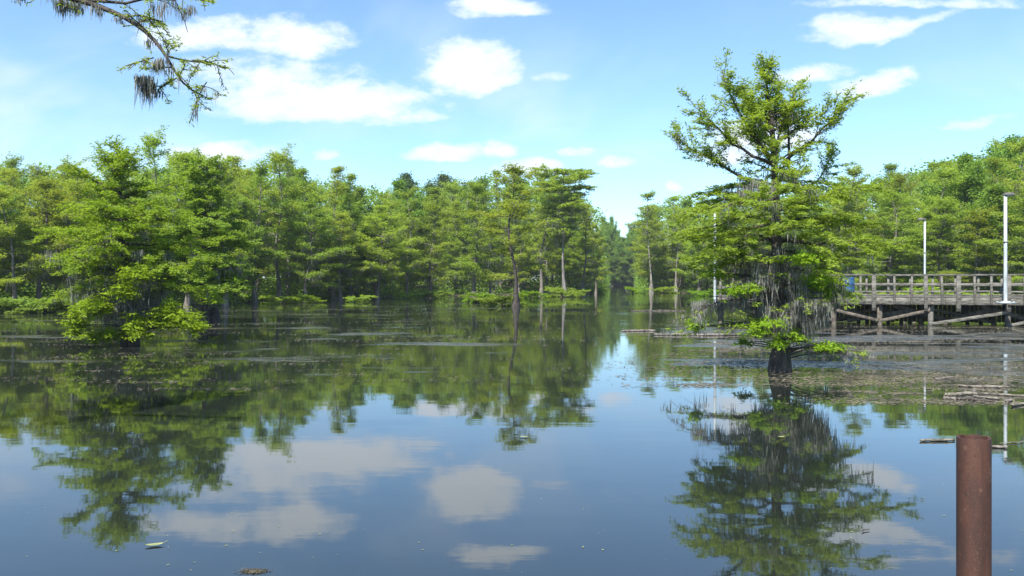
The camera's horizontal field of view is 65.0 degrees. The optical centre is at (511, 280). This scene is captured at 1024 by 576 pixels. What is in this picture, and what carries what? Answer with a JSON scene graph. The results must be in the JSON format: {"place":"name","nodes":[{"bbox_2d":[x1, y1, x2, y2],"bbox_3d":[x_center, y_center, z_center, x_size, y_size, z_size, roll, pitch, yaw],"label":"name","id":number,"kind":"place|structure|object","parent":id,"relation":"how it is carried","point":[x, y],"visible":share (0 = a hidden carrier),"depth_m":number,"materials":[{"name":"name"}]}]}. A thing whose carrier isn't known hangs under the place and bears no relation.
{"place":"outdoors","nodes":[
{"label":"outdoors","id":0,"kind":"place"},
{"bbox_2d":[1,344,559,389],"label":"floating weed","id":1,"kind":"object","parent":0,"point":[213,366],"visible":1,"depth_m":19.53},
{"bbox_2d":[0,310,677,345],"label":"floating weed","id":2,"kind":"object","parent":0,"point":[340,338],"visible":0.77,"depth_m":31.28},
{"bbox_2d":[0,281,1001,309],"bbox_3d":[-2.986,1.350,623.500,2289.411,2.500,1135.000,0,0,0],"label":"ground","id":3,"kind":"structure","parent":0,"point":[194,303],"depth_m":119.60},
{"bbox_2d":[0,151,34,263],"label":"bald cypress","id":4,"kind":"object","parent":3,"relation":"on","point":[8,163],"visible":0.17,"depth_m":89.86,"materials":[{"name":"green plant"}]},
{"bbox_2d":[0,167,42,276],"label":"bald cypress","id":5,"kind":"object","parent":3,"relation":"on","point":[12,172],"visible":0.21,"depth_m":79.73,"materials":[{"name":"green plant"}]},
{"bbox_2d":[25,163,59,207],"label":"bald cypress","id":6,"kind":"object","parent":3,"relation":"on","point":[37,172],"visible":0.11,"depth_m":109.61,"materials":[{"name":"green plant"}]},
{"bbox_2d":[6,170,106,298],"bbox_3d":[-34.331,-3.291,62.977,8.628,10.912,7.576,0,0,24],"label":"bald cypress","id":7,"kind":"object","parent":3,"relation":"on","point":[75,184],"visible":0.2,"depth_m":61.65,"materials":[{"name":"green plant"}]},
{"bbox_2d":[127,125,186,295],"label":"bald cypress","id":8,"kind":"object","parent":3,"relation":"on","point":[155,143],"visible":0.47,"depth_m":68.16,"materials":[{"name":"green plant"}]},
{"bbox_2d":[219,153,262,221],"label":"bald cypress","id":9,"kind":"object","parent":3,"relation":"on","point":[236,159],"visible":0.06,"depth_m":109.67,"materials":[{"name":"green plant"}]},
{"bbox_2d":[212,191,270,300],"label":"broadleaf tree","id":10,"kind":"object","parent":3,"relation":"on","point":[257,235],"visible":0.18,"depth_m":77.67,"materials":[{"name":"green plant"}]},
{"bbox_2d":[229,173,285,293],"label":"bald cypress","id":11,"kind":"object","parent":3,"relation":"on","point":[261,222],"visible":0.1,"depth_m":86.60,"materials":[{"name":"green plant"}]},
{"bbox_2d":[229,156,296,302],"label":"bald cypress","id":12,"kind":"object","parent":3,"relation":"on","point":[270,253],"visible":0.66,"depth_m":79.67,"materials":[{"name":"green plant"}]},
{"bbox_2d":[249,177,314,286],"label":"broadleaf tree","id":13,"kind":"object","parent":3,"relation":"on","point":[283,246],"visible":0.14,"depth_m":96.56,"materials":[{"name":"green plant"}]},
{"bbox_2d":[253,143,317,300],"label":"bald cypress","id":14,"kind":"object","parent":3,"relation":"on","point":[275,159],"visible":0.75,"depth_m":84.17,"materials":[{"name":"green plant"}]},
{"bbox_2d":[259,183,319,296],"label":"bald cypress","id":15,"kind":"object","parent":3,"relation":"on","point":[291,249],"visible":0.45,"depth_m":87.45,"materials":[{"name":"green plant"}]},
{"bbox_2d":[270,167,328,287],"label":"bald cypress","id":16,"kind":"object","parent":3,"relation":"on","point":[301,173],"visible":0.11,"depth_m":106.99,"materials":[{"name":"green plant"}]},
{"bbox_2d":[294,216,372,293],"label":"broadleaf tree","id":17,"kind":"object","parent":3,"relation":"on","point":[333,243],"visible":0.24,"depth_m":91.31,"materials":[{"name":"green plant"}]},
{"bbox_2d":[316,165,353,299],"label":"bald cypress","id":18,"kind":"object","parent":3,"relation":"on","point":[336,171],"visible":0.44,"depth_m":89.65,"materials":[{"name":"green plant"}]},
{"bbox_2d":[313,194,383,293],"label":"broadleaf tree","id":19,"kind":"object","parent":3,"relation":"on","point":[357,212],"visible":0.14,"depth_m":96.09,"materials":[{"name":"green plant"}]},
{"bbox_2d":[336,172,363,296],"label":"bald cypress","id":20,"kind":"object","parent":3,"relation":"on","point":[350,195],"visible":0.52,"depth_m":91.55,"materials":[{"name":"green plant"}]},
{"bbox_2d":[330,185,392,286],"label":"broadleaf tree","id":21,"kind":"object","parent":3,"relation":"on","point":[360,193],"visible":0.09,"depth_m":114.45,"materials":[{"name":"green plant"}]},
{"bbox_2d":[354,218,395,294],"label":"bald cypress","id":22,"kind":"object","parent":3,"relation":"on","point":[390,261],"visible":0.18,"depth_m":95.69,"materials":[{"name":"green plant"}]},
{"bbox_2d":[364,178,443,287],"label":"broadleaf tree","id":23,"kind":"object","parent":3,"relation":"on","point":[398,185],"visible":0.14,"depth_m":122.32,"materials":[{"name":"green plant"}]},
{"bbox_2d":[383,220,429,292],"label":"bald cypress","id":24,"kind":"object","parent":3,"relation":"on","point":[410,275],"visible":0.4,"depth_m":104.26,"materials":[{"name":"green plant"}]},
{"bbox_2d":[410,186,462,288],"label":"bald cypress","id":25,"kind":"object","parent":3,"relation":"on","point":[434,196],"visible":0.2,"depth_m":120.41,"materials":[{"name":"green plant"}]},
{"bbox_2d":[424,171,466,234],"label":"pine tree","id":26,"kind":"object","parent":3,"relation":"on","point":[444,178],"visible":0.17,"depth_m":153.95,"materials":[{"name":"green plant"}]},
{"bbox_2d":[430,231,473,290],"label":"bald cypress","id":27,"kind":"object","parent":3,"relation":"on","point":[455,250],"visible":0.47,"depth_m":115.42,"materials":[{"name":"green plant"}]},
{"bbox_2d":[435,177,476,286],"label":"bald cypress","id":28,"kind":"object","parent":3,"relation":"on","point":[452,187],"visible":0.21,"depth_m":133.56,"materials":[{"name":"green plant"}]},
{"bbox_2d":[436,200,485,291],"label":"bald cypress","id":29,"kind":"object","parent":3,"relation":"on","point":[454,217],"visible":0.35,"depth_m":120.44,"materials":[{"name":"green plant"}]},
{"bbox_2d":[457,176,505,285],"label":"broadleaf tree","id":30,"kind":"object","parent":3,"relation":"on","point":[485,181],"visible":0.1,"depth_m":146.37,"materials":[{"name":"green plant"}]},
{"bbox_2d":[466,211,519,284],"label":"bald cypress","id":31,"kind":"object","parent":3,"relation":"on","point":[497,264],"visible":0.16,"depth_m":123.68,"materials":[{"name":"green plant"}]},
{"bbox_2d":[488,169,510,285],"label":"bald cypress","id":32,"kind":"object","parent":3,"relation":"on","point":[496,182],"visible":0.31,"depth_m":138.25,"materials":[{"name":"green plant"}]},
{"bbox_2d":[489,188,530,288],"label":"bald cypress","id":33,"kind":"object","parent":3,"relation":"on","point":[506,263],"visible":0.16,"depth_m":132.03,"materials":[{"name":"green plant"}]},
{"bbox_2d":[0,259,1022,308],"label":"undergrowth","id":34,"kind":"object","parent":3,"relation":"on","point":[641,285],"visible":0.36,"depth_m":95.57,"materials":[{"name":"green plant"}]},
{"bbox_2d":[0,137,1023,289],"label":"woods","id":35,"kind":"object","parent":3,"relation":"on","point":[373,197],"visible":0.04,"depth_m":142.62,"materials":[{"name":"green plant"}]},
{"bbox_2d":[499,183,536,288],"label":"bald cypress","id":36,"kind":"object","parent":3,"relation":"on","point":[520,223],"visible":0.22,"depth_m":126.53,"materials":[{"name":"green plant"}]},
{"bbox_2d":[500,225,545,292],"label":"bald cypress","id":37,"kind":"object","parent":3,"relation":"on","point":[521,276],"visible":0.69,"depth_m":120.49,"materials":[{"name":"green plant"}]},
{"bbox_2d":[521,202,570,292],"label":"bald cypress","id":38,"kind":"object","parent":3,"relation":"on","point":[545,274],"visible":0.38,"depth_m":124.55,"materials":[{"name":"green plant"}]},
{"bbox_2d":[516,180,578,286],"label":"bald cypress","id":39,"kind":"object","parent":3,"relation":"on","point":[535,199],"visible":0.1,"depth_m":135.73,"materials":[{"name":"green plant"}]},
{"bbox_2d":[548,201,598,287],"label":"bald cypress","id":40,"kind":"object","parent":3,"relation":"on","point":[577,248],"visible":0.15,"depth_m":132.61,"materials":[{"name":"green plant"}]},
{"bbox_2d":[558,226,604,289],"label":"bald cypress","id":41,"kind":"object","parent":3,"relation":"on","point":[570,261],"visible":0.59,"depth_m":127.34,"materials":[{"name":"green plant"}]},
{"bbox_2d":[602,216,622,269],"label":"broadleaf tree","id":42,"kind":"object","parent":3,"relation":"on","point":[612,236],"visible":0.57,"depth_m":294.16,"materials":[{"name":"green plant"}]},
{"bbox_2d":[631,227,662,276],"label":"bald cypress","id":43,"kind":"object","parent":3,"relation":"on","point":[643,246],"visible":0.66,"depth_m":143.76,"materials":[{"name":"green plant"}]},
{"bbox_2d":[625,213,671,285],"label":"bald cypress","id":44,"kind":"object","parent":3,"relation":"on","point":[659,274],"visible":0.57,"depth_m":148.08,"materials":[{"name":"green plant"}]},
{"bbox_2d":[631,204,667,285],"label":"bald cypress","id":45,"kind":"object","parent":3,"relation":"on","point":[640,259],"visible":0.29,"depth_m":155.41,"materials":[{"name":"green plant"}]},
{"bbox_2d":[658,239,687,290],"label":"bald cypress","id":46,"kind":"object","parent":3,"relation":"on","point":[666,257],"visible":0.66,"depth_m":142.29,"materials":[{"name":"green plant"}]},
{"bbox_2d":[662,209,692,287],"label":"bald cypress","id":47,"kind":"object","parent":3,"relation":"on","point":[676,245],"visible":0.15,"depth_m":148.49,"materials":[{"name":"green plant"}]},
{"bbox_2d":[654,205,702,287],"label":"bald cypress","id":48,"kind":"object","parent":3,"relation":"on","point":[671,276],"visible":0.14,"depth_m":152.04,"materials":[{"name":"green plant"}]},
{"bbox_2d":[791,210,849,294],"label":"tree","id":49,"kind":"object","parent":3,"relation":"on","point":[806,230],"visible":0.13,"depth_m":100.54,"materials":[{"name":"green plant"}]},
{"bbox_2d":[817,180,880,278],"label":"broadleaf tree","id":50,"kind":"object","parent":3,"relation":"on","point":[861,200],"visible":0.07,"depth_m":102.94,"materials":[{"name":"green plant"}]},
{"bbox_2d":[826,160,872,290],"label":"bald cypress","id":51,"kind":"object","parent":3,"relation":"on","point":[853,171],"visible":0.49,"depth_m":91.46,"materials":[{"name":"green plant"}]},
{"bbox_2d":[854,211,913,290],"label":"bald cypress","id":52,"kind":"object","parent":3,"relation":"on","point":[870,232],"visible":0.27,"depth_m":84.26,"materials":[{"name":"green plant"}]},
{"bbox_2d":[859,191,927,277],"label":"bald cypress","id":53,"kind":"object","parent":3,"relation":"on","point":[892,236],"visible":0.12,"depth_m":84.91,"materials":[{"name":"green plant"}]},
{"bbox_2d":[849,190,940,290],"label":"bald cypress","id":54,"kind":"object","parent":3,"relation":"on","point":[901,213],"visible":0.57,"depth_m":79.51,"materials":[{"name":"green plant"}]},
{"bbox_2d":[866,170,927,289],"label":"bald cypress","id":55,"kind":"object","parent":3,"relation":"on","point":[900,180],"visible":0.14,"depth_m":90.24,"materials":[{"name":"green plant"}]},
{"bbox_2d":[862,163,937,277],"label":"bald cypress","id":56,"kind":"object","parent":3,"relation":"on","point":[890,167],"visible":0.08,"depth_m":111.32,"materials":[{"name":"green plant"}]},
{"bbox_2d":[861,178,940,279],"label":"bald cypress","id":57,"kind":"object","parent":3,"relation":"on","point":[878,204],"visible":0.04,"depth_m":99.10,"materials":[{"name":"green plant"}]},
{"bbox_2d":[883,211,972,290],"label":"bald cypress","id":58,"kind":"object","parent":3,"relation":"on","point":[915,255],"visible":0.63,"depth_m":75.73,"materials":[{"name":"green plant"}]},
{"bbox_2d":[898,199,967,290],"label":"bald cypress","id":59,"kind":"object","parent":3,"relation":"on","point":[942,203],"visible":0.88,"depth_m":73.93,"materials":[{"name":"green plant"}]},
{"bbox_2d":[905,163,970,292],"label":"bald cypress","id":60,"kind":"object","parent":3,"relation":"on","point":[949,174],"visible":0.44,"depth_m":78.55,"materials":[{"name":"green plant"}]},
{"bbox_2d":[915,159,962,280],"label":"bald cypress","id":61,"kind":"object","parent":3,"relation":"on","point":[925,177],"visible":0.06,"depth_m":104.62,"materials":[{"name":"green plant"}]},
{"bbox_2d":[897,286,1014,307],"bbox_3d":[34.752,1.503,62.182,8.623,2.348,8.999,0,0,40],"label":"shore shrub","id":62,"kind":"object","parent":3,"relation":"on","point":[929,289],"visible":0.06,"depth_m":62.22,"materials":[{"name":"green plant"}]},
{"bbox_2d":[915,152,1005,292],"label":"broadleaf tree","id":63,"kind":"object","parent":3,"relation":"on","point":[972,185],"visible":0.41,"depth_m":81.00,"materials":[{"name":"green plant"}]},
{"bbox_2d":[938,205,1022,292],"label":"bald cypress","id":64,"kind":"object","parent":3,"relation":"on","point":[980,219],"visible":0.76,"depth_m":67.47,"materials":[{"name":"green plant"}]},
{"bbox_2d":[952,183,1023,290],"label":"broadleaf tree","id":65,"kind":"object","parent":3,"relation":"on","point":[996,196],"visible":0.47,"depth_m":68.92,"materials":[{"name":"green plant"}]},
{"bbox_2d":[970,188,1023,289],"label":"bald cypress","id":66,"kind":"object","parent":3,"relation":"on","point":[1014,244],"visible":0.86,"depth_m":63.46,"materials":[{"name":"green plant"}]},
{"bbox_2d":[982,155,1015,294],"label":"bald cypress","id":67,"kind":"object","parent":3,"relation":"on","point":[994,161],"visible":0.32,"depth_m":71.67,"materials":[{"name":"green plant"}]},
{"bbox_2d":[980,133,1023,237],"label":"broadleaf tree","id":68,"kind":"object","parent":3,"relation":"on","point":[1006,151],"visible":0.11,"depth_m":97.04,"materials":[{"name":"green plant"}]},
{"bbox_2d":[990,136,1023,266],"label":"bald cypress","id":69,"kind":"object","parent":3,"relation":"on","point":[1019,182],"visible":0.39,"depth_m":76.10,"materials":[{"name":"green plant"}]},
{"bbox_2d":[0,286,1023,575],"bbox_3d":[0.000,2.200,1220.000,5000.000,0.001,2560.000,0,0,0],"label":"lake water","id":70,"kind":"structure","parent":0,"point":[416,470],"depth_m":10.58,"materials":[{"name":"liquid"}]},
{"bbox_2d":[0,188,35,293],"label":"bald cypress","id":71,"kind":"object","parent":70,"relation":"in","point":[16,232],"visible":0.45,"depth_m":58.03,"materials":[{"name":"green plant"}]},
{"bbox_2d":[0,298,57,313],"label":"shore shrub","id":72,"kind":"object","parent":70,"relation":"on","point":[10,309],"visible":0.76,"depth_m":52.94,"materials":[{"name":"green plant"}]},
{"bbox_2d":[0,185,58,298],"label":"bald cypress","id":73,"kind":"object","parent":70,"relation":"in","point":[13,280],"visible":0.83,"depth_m":57.21,"materials":[{"name":"green plant"}]},
{"bbox_2d":[0,296,77,312],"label":"shore shrub","id":74,"kind":"object","parent":70,"relation":"on","point":[29,301],"visible":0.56,"depth_m":54.10,"materials":[{"name":"green plant"}]},
{"bbox_2d":[0,175,101,298],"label":"bald cypress","id":75,"kind":"object","parent":70,"relation":"in","point":[45,186],"visible":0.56,"depth_m":59.58,"materials":[{"name":"green plant"}]},
{"bbox_2d":[11,0,234,127],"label":"bald cypress","id":76,"kind":"object","parent":70,"relation":"in","point":[147,86],"visible":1,"depth_m":8.96,"materials":[{"name":"green plant"}]},
{"bbox_2d":[31,134,237,345],"bbox_3d":[-12.996,-1.187,27.401,6.468,7.588,5.709,0,0,0],"label":"bald cypress","id":77,"kind":"object","parent":70,"relation":"in","point":[127,288],"visible":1,"depth_m":26.86,"materials":[{"name":"green plant"}]},
{"bbox_2d":[153,151,235,306],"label":"bald cypress","id":78,"kind":"object","parent":70,"relation":"in","point":[182,158],"visible":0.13,"depth_m":65.39,"materials":[{"name":"green plant"}]},
{"bbox_2d":[143,149,262,322],"bbox_3d":[-16.141,-2.075,41.906,6.328,9.359,6.463,0,0,0],"label":"bald cypress","id":79,"kind":"object","parent":70,"relation":"in","point":[230,281],"visible":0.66,"depth_m":41.29,"materials":[{"name":"green plant"}]},
{"bbox_2d":[183,157,262,305],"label":"bald cypress","id":80,"kind":"object","parent":70,"relation":"in","point":[225,166],"visible":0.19,"depth_m":68.05,"materials":[{"name":"green plant"}]},
{"bbox_2d":[273,197,355,300],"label":"bald cypress","id":81,"kind":"object","parent":70,"relation":"in","point":[308,230],"visible":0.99,"depth_m":83.74,"materials":[{"name":"green plant"}]},
{"bbox_2d":[316,210,372,299],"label":"bald cypress","id":82,"kind":"object","parent":70,"relation":"in","point":[336,278],"visible":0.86,"depth_m":87.36,"materials":[{"name":"green plant"}]},
{"bbox_2d":[340,204,425,299],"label":"bald cypress","id":83,"kind":"object","parent":70,"relation":"in","point":[376,268],"visible":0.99,"depth_m":91.45,"materials":[{"name":"green plant"}]},
{"bbox_2d":[386,184,436,297],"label":"bald cypress","id":84,"kind":"object","parent":70,"relation":"in","point":[413,221],"visible":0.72,"depth_m":101.65,"materials":[{"name":"green plant"}]},
{"bbox_2d":[400,202,459,290],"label":"bald cypress","id":85,"kind":"object","parent":70,"relation":"in","point":[441,243],"visible":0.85,"depth_m":103.72,"materials":[{"name":"green plant"}]},
{"bbox_2d":[442,179,512,291],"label":"bald cypress","id":86,"kind":"object","parent":70,"relation":"in","point":[471,268],"visible":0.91,"depth_m":80.39,"materials":[{"name":"green plant"}]},
{"bbox_2d":[479,210,501,293],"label":"bald cypress","id":87,"kind":"object","parent":70,"relation":"in","point":[496,270],"visible":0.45,"depth_m":83.89,"materials":[{"name":"green plant"}]},
{"bbox_2d":[473,294,530,306],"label":"shore shrub","id":88,"kind":"object","parent":70,"relation":"on","point":[498,300],"visible":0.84,"depth_m":67.28,"materials":[{"name":"green plant"}]},
{"bbox_2d":[464,162,551,306],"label":"bald cypress","id":89,"kind":"object","parent":70,"relation":"in","point":[510,211],"visible":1,"depth_m":65.80,"materials":[{"name":"green plant"}]},
{"bbox_2d":[524,163,568,292],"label":"bald cypress","id":90,"kind":"object","parent":70,"relation":"in","point":[544,236],"visible":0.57,"depth_m":112.12,"materials":[{"name":"green plant"}]},
{"bbox_2d":[526,164,600,296],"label":"bald cypress","id":91,"kind":"object","parent":70,"relation":"in","point":[557,232],"visible":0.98,"depth_m":107.26,"materials":[{"name":"green plant"}]},
{"bbox_2d":[540,286,589,296],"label":"shore shrub","id":92,"kind":"object","parent":70,"relation":"on","point":[569,291],"visible":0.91,"depth_m":105.30,"materials":[{"name":"green plant"}]},
{"bbox_2d":[565,203,600,295],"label":"bald cypress","id":93,"kind":"object","parent":70,"relation":"in","point":[586,249],"visible":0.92,"depth_m":115.68,"materials":[{"name":"green plant"}]},
{"bbox_2d":[572,222,610,293],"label":"bald cypress","id":94,"kind":"object","parent":70,"relation":"in","point":[593,232],"visible":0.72,"depth_m":125.79,"materials":[{"name":"green plant"}]},
{"bbox_2d":[605,252,624,285],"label":"broadleaf tree","id":95,"kind":"object","parent":70,"relation":"on","point":[612,264],"visible":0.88,"depth_m":289.05,"materials":[{"name":"green plant"}]},
{"bbox_2d":[616,250,637,285],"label":"broadleaf tree","id":96,"kind":"object","parent":70,"relation":"on","point":[628,264],"visible":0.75,"depth_m":288.16,"materials":[{"name":"green plant"}]},
{"bbox_2d":[625,190,663,292],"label":"bald cypress","id":97,"kind":"object","parent":70,"relation":"in","point":[648,196],"visible":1,"depth_m":137.85,"materials":[{"name":"green plant"}]},
{"bbox_2d":[662,195,687,291],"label":"bald cypress","id":98,"kind":"object","parent":70,"relation":"in","point":[672,199],"visible":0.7,"depth_m":138.45,"materials":[{"name":"green plant"}]},
{"bbox_2d":[670,205,726,290],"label":"bald cypress","id":99,"kind":"object","parent":70,"relation":"in","point":[693,249],"visible":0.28,"depth_m":127.47,"materials":[{"name":"green plant"}]},
{"bbox_2d":[503,333,909,385],"bbox_3d":[6.265,2.182,24.471,11.347,0.028,17.910,0,0,26],"label":"floating weed","id":100,"kind":"object","parent":70,"relation":"on","point":[718,364],"visible":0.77,"depth_m":20.86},
{"bbox_2d":[463,323,1023,387],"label":"floating weed","id":101,"kind":"object","parent":70,"relation":"on","point":[866,375],"visible":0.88,"depth_m":19.93,"materials":[{"name":"plant"}]},
{"bbox_2d":[661,47,924,372],"bbox_3d":[6.601,-1.483,19.680,6.061,8.178,4.881,0,0,0],"label":"bald cypress","id":102,"kind":"object","parent":70,"relation":"in","point":[780,315],"visible":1,"depth_m":19.14,"materials":[{"name":"green plant"}]},
{"bbox_2d":[702,363,1023,405],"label":"floating weed","id":103,"kind":"object","parent":70,"relation":"on","point":[927,393],"visible":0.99,"depth_m":16.10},
{"bbox_2d":[716,274,1023,326],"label":"boardwalk","id":104,"kind":"structure","parent":70,"relation":"in","point":[932,309],"depth_m":39.81,"materials":[{"name":"grey wood"}]},
{"bbox_2d":[995,193,1015,302],"bbox_3d":[23.053,-1.505,37.500,0.687,5.151,0.620,0,0,0],"label":"lamp post","id":105,"kind":"object","parent":104,"relation":"attached to","point":[1005,241],"visible":1,"depth_m":37.44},
{"bbox_2d":[956,434,991,575],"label":"pipe post","id":106,"kind":"object","parent":70,"relation":"in","point":[973,504],"visible":1,"depth_m":2.95,"materials":[{"name":"metal"}]},
{"bbox_2d":[0,0,1023,279],"label":"sky","id":107,"kind":"structure","parent":0,"point":[381,90],"materials":[{"name":"blue"}]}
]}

